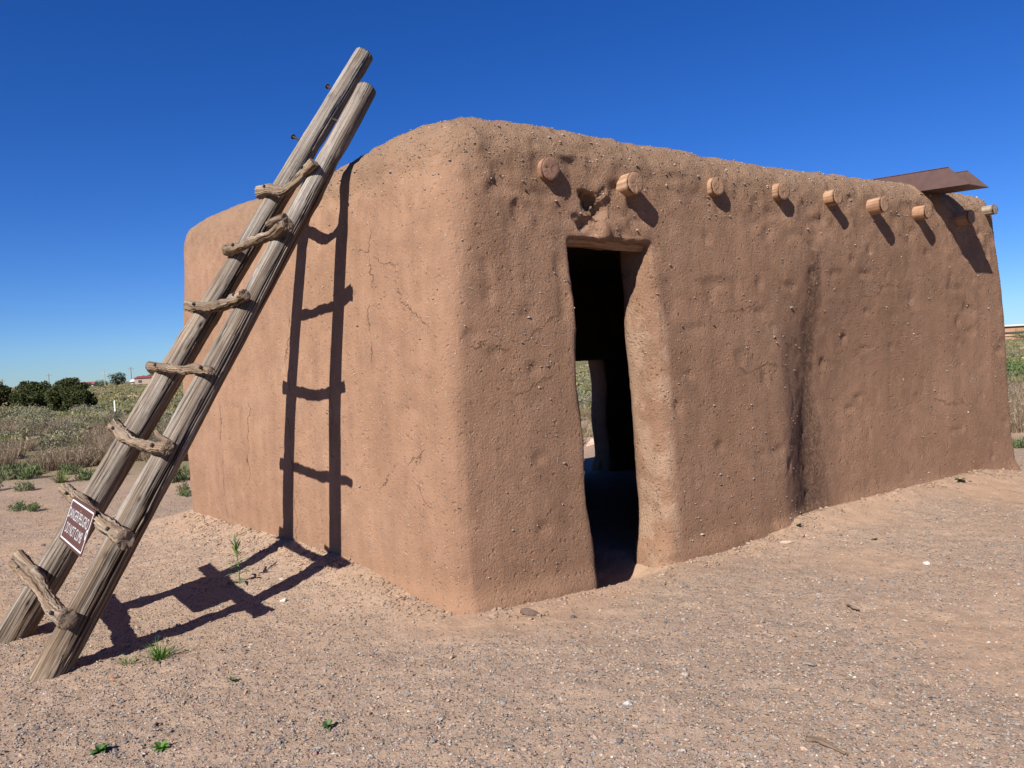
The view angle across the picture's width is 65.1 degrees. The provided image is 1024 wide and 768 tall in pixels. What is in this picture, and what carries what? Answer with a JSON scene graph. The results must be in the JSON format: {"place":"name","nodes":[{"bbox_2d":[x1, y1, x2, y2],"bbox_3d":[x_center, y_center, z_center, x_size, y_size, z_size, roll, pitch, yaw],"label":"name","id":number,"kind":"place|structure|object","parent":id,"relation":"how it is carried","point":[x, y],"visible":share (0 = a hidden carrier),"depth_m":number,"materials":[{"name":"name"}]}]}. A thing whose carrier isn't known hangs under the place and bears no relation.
{"place":"outdoors","nodes":[
{"label":"outdoors","id":0,"kind":"place"},
{"bbox_2d":[0,339,1023,767],"bbox_3d":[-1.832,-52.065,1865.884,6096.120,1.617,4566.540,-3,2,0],"label":"ground","id":1,"kind":"structure","parent":0,"point":[612,503],"depth_m":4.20,"materials":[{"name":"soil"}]},
{"bbox_2d":[0,381,13,406],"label":"juniper","id":2,"kind":"object","parent":1,"relation":"on","point":[5,391],"visible":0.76,"depth_m":51.84,"materials":[{"name":"green plant"}]},
{"bbox_2d":[0,443,22,468],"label":"dry brush","id":3,"kind":"object","parent":1,"relation":"on","point":[5,459],"visible":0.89,"depth_m":15.08,"materials":[{"name":"brown plant"}]},
{"bbox_2d":[0,434,23,448],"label":"olive bush","id":4,"kind":"object","parent":1,"relation":"on","point":[4,441],"visible":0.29,"depth_m":18.94,"materials":[{"name":"green plant"}]},
{"bbox_2d":[0,415,23,422],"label":"sagebrush","id":5,"kind":"object","parent":1,"relation":"on","point":[12,418],"visible":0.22,"depth_m":30.80,"materials":[{"name":"green plant"}]},
{"bbox_2d":[0,463,25,480],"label":"weed","id":6,"kind":"object","parent":1,"relation":"on","point":[12,470],"visible":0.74,"depth_m":13.10,"materials":[{"name":"green plant"}]},
{"bbox_2d":[0,436,28,458],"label":"dry brush","id":7,"kind":"object","parent":1,"relation":"on","point":[20,452],"visible":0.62,"depth_m":16.77,"materials":[{"name":"brown plant"}]},
{"bbox_2d":[0,402,32,416],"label":"sagebrush","id":8,"kind":"object","parent":1,"relation":"on","point":[12,412],"visible":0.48,"depth_m":37.83,"materials":[{"name":"green plant"}]},
{"bbox_2d":[6,500,28,511],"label":"weed","id":9,"kind":"object","parent":1,"relation":"on","point":[16,506],"visible":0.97,"depth_m":9.62,"materials":[{"name":"green plant"}]},
{"bbox_2d":[3,423,31,437],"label":"flowering brush","id":10,"kind":"object","parent":1,"relation":"on","point":[15,430],"visible":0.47,"depth_m":21.59,"materials":[{"name":"plant"}]},
{"bbox_2d":[0,415,35,428],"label":"dry brush","id":11,"kind":"object","parent":1,"relation":"on","point":[9,421],"visible":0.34,"depth_m":27.29,"materials":[{"name":"beige plant"}]},
{"bbox_2d":[0,428,37,439],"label":"sagebrush","id":12,"kind":"object","parent":1,"relation":"on","point":[18,431],"visible":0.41,"depth_m":21.45,"materials":[{"name":"green plant"}]},
{"bbox_2d":[8,409,35,419],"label":"sagebrush","id":13,"kind":"object","parent":1,"relation":"on","point":[24,415],"visible":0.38,"depth_m":34.28,"materials":[{"name":"green plant"}]},
{"bbox_2d":[10,480,34,491],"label":"weed","id":14,"kind":"object","parent":1,"relation":"on","point":[30,486],"visible":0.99,"depth_m":11.54,"materials":[{"name":"green plant"}]},
{"bbox_2d":[9,434,39,451],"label":"dry brush","id":15,"kind":"object","parent":1,"relation":"on","point":[31,446],"visible":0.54,"depth_m":18.55,"materials":[{"name":"brown plant"}]},
{"bbox_2d":[8,380,48,404],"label":"juniper","id":16,"kind":"object","parent":1,"relation":"on","point":[20,385],"visible":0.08,"depth_m":51.76,"materials":[{"name":"green plant"}]},
{"bbox_2d":[15,461,43,479],"bbox_3d":[-7.838,1.418,13.046,0.565,0.326,0.419,-1,2,46],"label":"weed","id":17,"kind":"object","parent":1,"relation":"on","point":[29,474],"visible":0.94,"depth_m":12.93,"materials":[{"name":"green plant"}]},
{"bbox_2d":[7,381,53,409],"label":"juniper","id":18,"kind":"object","parent":1,"relation":"on","point":[29,394],"visible":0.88,"depth_m":45.02,"materials":[{"name":"green plant"}]},
{"bbox_2d":[10,416,54,427],"bbox_3d":[-15.618,1.329,26.215,1.343,0.556,1.470,-3,2,12],"label":"sagebrush","id":19,"kind":"object","parent":1,"relation":"on","point":[40,420],"visible":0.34,"depth_m":26.13,"materials":[{"name":"green plant"}]},
{"bbox_2d":[9,419,55,433],"bbox_3d":[-13.509,1.227,22.598,1.273,0.688,1.228,-3,2,-5],"label":"flowering brush","id":20,"kind":"object","parent":1,"relation":"on","point":[36,427],"visible":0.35,"depth_m":22.54,"materials":[{"name":"green plant"}]},
{"bbox_2d":[16,427,52,437],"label":"dry brush","id":21,"kind":"object","parent":1,"relation":"on","point":[42,433],"visible":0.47,"depth_m":21.54,"materials":[{"name":"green plant"}]},
{"bbox_2d":[27,500,43,511],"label":"weed","id":22,"kind":"object","parent":1,"relation":"on","point":[34,506],"visible":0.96,"depth_m":9.56,"materials":[{"name":"green plant"}]},
{"bbox_2d":[23,380,50,407],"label":"juniper","id":23,"kind":"object","parent":1,"relation":"on","point":[45,382],"visible":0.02,"depth_m":51.30,"materials":[{"name":"green plant"}]},
{"bbox_2d":[20,407,54,416],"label":"sagebrush","id":24,"kind":"object","parent":1,"relation":"on","point":[38,412],"visible":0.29,"depth_m":35.73,"materials":[{"name":"green plant"}]},
{"bbox_2d":[20,404,55,414],"bbox_3d":[-22.486,1.288,37.992,1.916,0.696,1.446,-3,2,7],"label":"sagebrush","id":25,"kind":"object","parent":1,"relation":"on","point":[28,408],"visible":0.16,"depth_m":38.03,"materials":[{"name":"green plant"}]},
{"bbox_2d":[23,420,60,431],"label":"dry brush","id":26,"kind":"object","parent":1,"relation":"on","point":[42,426],"visible":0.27,"depth_m":23.33,"materials":[{"name":"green plant"}]},
{"bbox_2d":[28,410,65,419],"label":"sagebrush","id":27,"kind":"object","parent":1,"relation":"on","point":[46,414],"visible":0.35,"depth_m":33.24,"materials":[{"name":"green plant"}]},
{"bbox_2d":[24,444,75,471],"bbox_3d":[-8.180,1.301,14.252,0.947,0.486,0.904,-2,2,38],"label":"dry brush","id":28,"kind":"object","parent":1,"relation":"on","point":[40,462],"visible":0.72,"depth_m":14.06,"materials":[{"name":"brown plant"}]},
{"bbox_2d":[24,424,83,448],"bbox_3d":[-11.296,1.298,19.776,1.294,0.556,1.715,-2,2,26],"label":"sagebrush","id":29,"kind":"object","parent":1,"relation":"on","point":[44,438],"visible":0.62,"depth_m":19.63,"materials":[{"name":"green plant"}]},
{"bbox_2d":[45,414,72,422],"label":"dry brush","id":30,"kind":"object","parent":1,"relation":"on","point":[59,418],"visible":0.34,"depth_m":28.95,"materials":[{"name":"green plant"}]},
{"bbox_2d":[40,420,79,434],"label":"flowering brush","id":31,"kind":"object","parent":1,"relation":"on","point":[58,429],"visible":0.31,"depth_m":21.75,"materials":[{"name":"green plant"}]},
{"bbox_2d":[37,442,84,457],"bbox_3d":[-9.100,1.348,16.213,0.963,0.387,0.926,-4,2,-19],"label":"dry brush","id":32,"kind":"object","parent":1,"relation":"on","point":[61,449],"visible":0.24,"depth_m":16.18,"materials":[{"name":"brown plant"}]},
{"bbox_2d":[47,470,75,482],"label":"grass tuft","id":33,"kind":"object","parent":1,"relation":"on","point":[61,479],"visible":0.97,"depth_m":12.31,"materials":[{"name":"green plant"}]},
{"bbox_2d":[25,435,100,459],"bbox_3d":[-8.666,1.290,15.565,1.414,0.528,1.393,-5,2,-43],"label":"flowering brush","id":34,"kind":"object","parent":1,"relation":"on","point":[63,448],"visible":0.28,"depth_m":15.58,"materials":[{"name":"plant"}]},
{"bbox_2d":[44,383,86,412],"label":"juniper","id":35,"kind":"object","parent":1,"relation":"on","point":[54,398],"visible":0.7,"depth_m":40.24,"materials":[{"name":"green plant"}]},
{"bbox_2d":[47,421,86,442],"bbox_3d":[-11.294,1.195,20.398,0.999,0.682,0.964,-2,2,35],"label":"flowering brush","id":36,"kind":"object","parent":1,"relation":"on","point":[67,429],"visible":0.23,"depth_m":20.41,"materials":[{"name":"green plant"}]},
{"bbox_2d":[29,442,107,470],"bbox_3d":[-7.963,1.260,14.484,1.278,0.528,1.235,-2,2,42],"label":"dry brush","id":37,"kind":"object","parent":1,"relation":"on","point":[83,462],"visible":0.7,"depth_m":14.34,"materials":[{"name":"brown plant"}]},
{"bbox_2d":[56,461,80,475],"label":"weed","id":38,"kind":"object","parent":1,"relation":"on","point":[69,468],"visible":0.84,"depth_m":13.29,"materials":[{"name":"green plant"}]},
{"bbox_2d":[53,377,89,399],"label":"juniper","id":39,"kind":"object","parent":1,"relation":"on","point":[70,381],"visible":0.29,"depth_m":50.57,"materials":[{"name":"green plant"}]},
{"bbox_2d":[59,418,89,430],"bbox_3d":[-12.537,1.241,22.956,0.918,0.567,1.005,-5,2,-44],"label":"sagebrush","id":40,"kind":"object","parent":1,"relation":"on","point":[78,423],"visible":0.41,"depth_m":22.93,"materials":[{"name":"green plant"}]},
{"bbox_2d":[51,432,99,449],"bbox_3d":[-9.948,1.266,18.304,1.081,0.455,1.043,-3,2,-9],"label":"flowering brush","id":41,"kind":"object","parent":1,"relation":"on","point":[86,440],"visible":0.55,"depth_m":18.27,"materials":[{"name":"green plant"}]},
{"bbox_2d":[67,433,88,445],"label":"dry grass tuft","id":42,"kind":"object","parent":1,"relation":"on","point":[77,439],"visible":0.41,"depth_m":19.31,"materials":[{"name":"beige plant"}]},
{"bbox_2d":[66,402,89,412],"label":"sagebrush","id":43,"kind":"object","parent":1,"relation":"on","point":[75,408],"visible":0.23,"depth_m":38.25,"materials":[{"name":"green plant"}]},
{"bbox_2d":[60,387,97,408],"bbox_3d":[-21.566,0.896,40.010,1.741,1.463,1.550,-3,2,9],"label":"juniper","id":44,"kind":"object","parent":1,"relation":"on","point":[81,395],"visible":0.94,"depth_m":39.74,"materials":[{"name":"green plant"}]},
{"bbox_2d":[69,405,95,412],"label":"sagebrush","id":45,"kind":"object","parent":1,"relation":"on","point":[80,410],"visible":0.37,"depth_m":37.65,"materials":[{"name":"green plant"}]},
{"bbox_2d":[73,466,95,481],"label":"weed","id":46,"kind":"object","parent":1,"relation":"on","point":[84,474],"visible":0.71,"depth_m":12.46,"materials":[{"name":"green plant"}]},
{"bbox_2d":[69,441,102,456],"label":"dry brush","id":47,"kind":"object","parent":1,"relation":"on","point":[86,448],"visible":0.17,"depth_m":16.39,"materials":[{"name":"brown plant"}]},
{"bbox_2d":[69,413,105,422],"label":"sagebrush","id":48,"kind":"object","parent":1,"relation":"on","point":[79,417],"visible":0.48,"depth_m":27.98,"materials":[{"name":"green plant"}]},
{"bbox_2d":[80,420,103,431],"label":"dry brush","id":49,"kind":"object","parent":1,"relation":"on","point":[92,424],"visible":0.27,"depth_m":23.36,"materials":[{"name":"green plant"}]},
{"bbox_2d":[75,445,108,464],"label":"flowering brush","id":50,"kind":"object","parent":1,"relation":"on","point":[97,453],"visible":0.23,"depth_m":14.80,"materials":[{"name":"plant"}]},
{"bbox_2d":[83,405,104,413],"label":"sagebrush","id":51,"kind":"object","parent":1,"relation":"on","point":[98,410],"visible":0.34,"depth_m":36.92,"materials":[{"name":"green plant"}]},
{"bbox_2d":[75,424,113,441],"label":"dry brush","id":52,"kind":"object","parent":1,"relation":"on","point":[94,433],"visible":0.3,"depth_m":19.92,"materials":[{"name":"beige plant"}]},
{"bbox_2d":[84,433,105,447],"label":"dry brush","id":53,"kind":"object","parent":1,"relation":"on","point":[91,443],"visible":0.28,"depth_m":18.28,"materials":[{"name":"brown plant"}]},
{"bbox_2d":[83,410,114,421],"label":"dry brush","id":54,"kind":"object","parent":1,"relation":"on","point":[110,416],"visible":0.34,"depth_m":28.31,"materials":[{"name":"green plant"}]},
{"bbox_2d":[87,416,110,424],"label":"green bush","id":55,"kind":"object","parent":1,"relation":"on","point":[97,420],"visible":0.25,"depth_m":26.79,"materials":[{"name":"green plant"}]},
{"bbox_2d":[88,743,110,755],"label":"weed","id":56,"kind":"object","parent":1,"relation":"on","point":[101,748],"visible":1,"depth_m":3.28,"materials":[{"name":"green plant"}]},
{"bbox_2d":[93,442,109,462],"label":"dry brush","id":57,"kind":"object","parent":1,"relation":"on","point":[102,451],"visible":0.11,"depth_m":15.01,"materials":[{"name":"brown plant"}]},
{"bbox_2d":[95,379,108,385],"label":"tree","id":58,"kind":"object","parent":1,"relation":"on","point":[100,382],"visible":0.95,"depth_m":237.73,"materials":[{"name":"green plant"}]},
{"bbox_2d":[93,432,112,446],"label":"dry brush","id":59,"kind":"object","parent":1,"relation":"on","point":[103,439],"visible":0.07,"depth_m":17.74,"materials":[{"name":"brown plant"}]},
{"bbox_2d":[96,433,114,452],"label":"dry brush","id":60,"kind":"object","parent":1,"relation":"on","point":[107,441],"visible":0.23,"depth_m":16.88,"materials":[{"name":"brown plant"}]},
{"bbox_2d":[98,401,116,407],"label":"sagebrush","id":61,"kind":"object","parent":1,"relation":"on","point":[106,403],"visible":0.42,"depth_m":46.45,"materials":[{"name":"green plant"}]},
{"bbox_2d":[93,417,125,433],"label":"dry brush","id":62,"kind":"object","parent":1,"relation":"on","point":[97,426],"visible":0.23,"depth_m":21.16,"materials":[{"name":"beige plant"}]},
{"bbox_2d":[104,405,125,417],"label":"sagebrush","id":63,"kind":"object","parent":1,"relation":"on","point":[121,413],"visible":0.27,"depth_m":30.48,"materials":[{"name":"green plant"}]},
{"bbox_2d":[107,372,125,384],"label":"tree","id":64,"kind":"object","parent":1,"relation":"on","point":[119,377],"visible":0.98,"depth_m":239.41,"materials":[{"name":"green plant"}]},
{"bbox_2d":[119,400,136,409],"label":"sagebrush","id":65,"kind":"object","parent":1,"relation":"on","point":[131,406],"visible":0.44,"depth_m":40.05,"materials":[{"name":"green plant"}]},
{"bbox_2d":[133,375,152,384],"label":"house","id":66,"kind":"structure","parent":1,"relation":"on","point":[138,380],"depth_m":235.57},
{"bbox_2d":[140,452,150,462],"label":"dry brush","id":67,"kind":"object","parent":1,"relation":"on","point":[146,459],"visible":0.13,"depth_m":14.49,"materials":[{"name":"brown plant"}]},
{"bbox_2d":[108,636,183,665],"bbox_3d":[-1.930,1.419,4.315,0.355,0.123,0.336,-2,2,21],"label":"grass tuft","id":68,"kind":"object","parent":1,"relation":"on","point":[158,656],"visible":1,"depth_m":4.29,"materials":[{"name":"green plant"}]},
{"bbox_2d":[136,437,158,460],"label":"dry brush","id":69,"kind":"object","parent":1,"relation":"on","point":[140,458],"visible":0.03,"depth_m":14.79,"materials":[{"name":"brown plant"}]},
{"bbox_2d":[151,739,169,751],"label":"weed","id":70,"kind":"object","parent":1,"relation":"on","point":[159,746],"visible":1,"depth_m":3.29,"materials":[{"name":"green plant"}]},
{"bbox_2d":[155,410,172,429],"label":"sagebrush","id":71,"kind":"object","parent":1,"relation":"on","point":[161,421],"visible":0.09,"depth_m":22.32,"materials":[{"name":"green plant"}]},
{"bbox_2d":[158,418,170,432],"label":"dry brush","id":72,"kind":"object","parent":1,"relation":"on","point":[164,424],"visible":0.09,"depth_m":21.09,"materials":[{"name":"beige plant"}]},
{"bbox_2d":[144,439,188,459],"bbox_3d":[-6.269,1.161,14.627,0.935,0.510,0.899,-2,2,27],"label":"dry brush","id":73,"kind":"object","parent":1,"relation":"on","point":[186,458],"visible":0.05,"depth_m":14.58,"materials":[{"name":"brown plant"}]},
{"bbox_2d":[162,410,175,419],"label":"sagebrush","id":74,"kind":"object","parent":1,"relation":"on","point":[171,413],"visible":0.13,"depth_m":28.01,"materials":[{"name":"green plant"}]},
{"bbox_2d":[171,463,187,482],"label":"weed","id":75,"kind":"object","parent":1,"relation":"on","point":[177,477],"visible":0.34,"depth_m":11.97,"materials":[{"name":"green plant"}]},
{"bbox_2d":[176,481,189,491],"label":"weed","id":76,"kind":"object","parent":1,"relation":"on","point":[184,487],"visible":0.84,"depth_m":10.81,"materials":[{"name":"green plant"}]},
{"bbox_2d":[175,490,191,496],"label":"weed","id":77,"kind":"object","parent":1,"relation":"on","point":[183,493],"visible":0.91,"depth_m":10.43,"materials":[{"name":"green plant"}]},
{"bbox_2d":[180,465,189,479],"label":"weed","id":78,"kind":"object","parent":1,"relation":"on","point":[187,474],"visible":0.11,"depth_m":11.95,"materials":[{"name":"green plant"}]},
{"bbox_2d":[0,47,375,681],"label":"wooden ladder","id":79,"kind":"object","parent":1,"relation":"on","point":[351,97],"visible":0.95,"depth_m":5.02,"materials":[{"name":"brown wood"}]},
{"bbox_2d":[60,496,95,556],"bbox_3d":[-2.553,0.829,4.704,0.009,0.265,0.525,22,-11,-40],"label":"warning sign","id":80,"kind":"object","parent":79,"relation":"attached to","point":[77,526],"visible":1,"depth_m":4.69,"materials":[{"name":"brown metal"}]},
{"bbox_2d":[226,534,249,583],"bbox_3d":[-1.913,1.246,5.632,0.201,0.393,0.192,-2,2,41],"label":"tall weed","id":81,"kind":"object","parent":1,"relation":"on","point":[235,547],"visible":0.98,"depth_m":5.63,"materials":[{"name":"green plant"}]},
{"bbox_2d":[320,719,332,729],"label":"weed","id":82,"kind":"object","parent":1,"relation":"on","point":[327,724],"visible":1,"depth_m":3.37,"materials":[{"name":"green plant"}]},
{"bbox_2d":[0,338,1023,445],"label":"scrub cover","id":83,"kind":"object","parent":1,"relation":"on","point":[102,396],"visible":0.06,"depth_m":60.78,"materials":[{"name":"green plant"}]},
{"bbox_2d":[520,608,538,615],"bbox_3d":[0.104,1.343,4.710,0.131,0.052,0.065,-2,2,31],"label":"stone","id":84,"kind":"object","parent":1,"relation":"on","point":[528,611],"visible":0.94,"depth_m":4.69,"materials":[{"name":"stone"}]},
{"bbox_2d":[577,375,590,384],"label":"sagebrush","id":85,"kind":"object","parent":1,"relation":"on","point":[582,380],"visible":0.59,"depth_m":43.91,"materials":[{"name":"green plant"}]},
{"bbox_2d":[578,387,591,402],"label":"sagebrush","id":86,"kind":"object","parent":1,"relation":"on","point":[585,395],"visible":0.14,"depth_m":23.15,"materials":[{"name":"green plant"}]},
{"bbox_2d":[582,426,592,445],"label":"dry brush","id":87,"kind":"object","parent":1,"relation":"on","point":[586,434],"visible":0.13,"depth_m":15.37,"materials":[{"name":"beige plant"}]},
{"bbox_2d":[583,437,593,445],"bbox_3d":[1.884,1.131,15.298,1.760,0.268,0.742,-2,2,37],"label":"stone","id":88,"kind":"object","parent":1,"relation":"on","point":[588,442],"visible":0.07,"depth_m":15.26,"materials":[{"name":"beige stone"}]},
{"bbox_2d":[183,117,1020,614],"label":"adobe house","id":89,"kind":"structure","parent":1,"relation":"on","point":[763,351],"depth_m":5.88,"materials":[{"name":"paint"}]},
{"bbox_2d":[780,540,793,543],"bbox_3d":[2.102,1.207,6.137,0.118,0.024,0.056,-3,2,-12],"label":"stone","id":90,"kind":"object","parent":1,"relation":"on","point":[787,541],"visible":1,"depth_m":6.12,"materials":[{"name":"beige stone"}]},
{"bbox_2d":[803,661,816,665],"bbox_3d":[1.388,1.304,3.740,0.062,0.022,0.037,-2,2,19],"label":"stone","id":91,"kind":"object","parent":1,"relation":"on","point":[809,663],"visible":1,"depth_m":3.73,"materials":[{"name":"white stone"}]},
{"bbox_2d":[805,735,847,755],"bbox_3d":[1.160,1.327,2.950,0.029,0.033,0.169,-4,2,-38],"label":"twig","id":92,"kind":"object","parent":1,"relation":"on","point":[819,740],"visible":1,"depth_m":2.96,"materials":[{"name":"brown wood"}]},
{"bbox_2d":[1006,350,1015,356],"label":"sagebrush","id":93,"kind":"object","parent":1,"relation":"on","point":[1011,352],"visible":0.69,"depth_m":57.01,"materials":[{"name":"green plant"}]},
{"bbox_2d":[1004,324,1023,339],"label":"office building","id":94,"kind":"structure","parent":1,"relation":"on","point":[1009,328],"depth_m":198.89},
{"bbox_2d":[1006,356,1023,373],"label":"green bush","id":95,"kind":"object","parent":1,"relation":"on","point":[1010,363],"visible":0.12,"depth_m":25.89,"materials":[{"name":"green plant"}]},
{"bbox_2d":[1007,362,1023,378],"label":"green bush","id":96,"kind":"object","parent":1,"relation":"on","point":[1017,369],"visible":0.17,"depth_m":24.32,"materials":[{"name":"green plant"}]},
{"bbox_2d":[1007,374,1023,389],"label":"dry brush","id":97,"kind":"object","parent":1,"relation":"on","point":[1017,381],"visible":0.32,"depth_m":19.98,"materials":[{"name":"beige plant"}]},
{"bbox_2d":[1007,373,1023,386],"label":"olive bush","id":98,"kind":"object","parent":1,"relation":"on","point":[1015,379],"visible":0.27,"depth_m":20.40,"materials":[{"name":"green plant"}]},
{"bbox_2d":[1007,366,1023,379],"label":"green bush","id":99,"kind":"object","parent":1,"relation":"on","point":[1022,371],"visible":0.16,"depth_m":22.43,"materials":[{"name":"green plant"}]},
{"bbox_2d":[1008,328,1023,339],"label":"tree","id":100,"kind":"object","parent":1,"relation":"on","point":[1021,335],"visible":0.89,"depth_m":190.23,"materials":[{"name":"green plant"}]},
{"bbox_2d":[1008,390,1023,432],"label":"dry brush","id":101,"kind":"object","parent":1,"relation":"on","point":[1016,425],"visible":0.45,"depth_m":12.42,"materials":[{"name":"beige plant"}]},
{"bbox_2d":[1008,379,1023,419],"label":"dry brush","id":102,"kind":"object","parent":1,"relation":"on","point":[1017,396],"visible":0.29,"depth_m":13.33,"materials":[{"name":"brown plant"}]},
{"bbox_2d":[1012,436,1023,448],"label":"weed","id":103,"kind":"object","parent":1,"relation":"on","point":[1019,443],"visible":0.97,"depth_m":10.61,"materials":[{"name":"green plant"}]},
{"bbox_2d":[0,0,1023,386],"label":"sky","id":104,"kind":"structure","parent":0,"point":[126,126],"materials":[{"name":"blue"}]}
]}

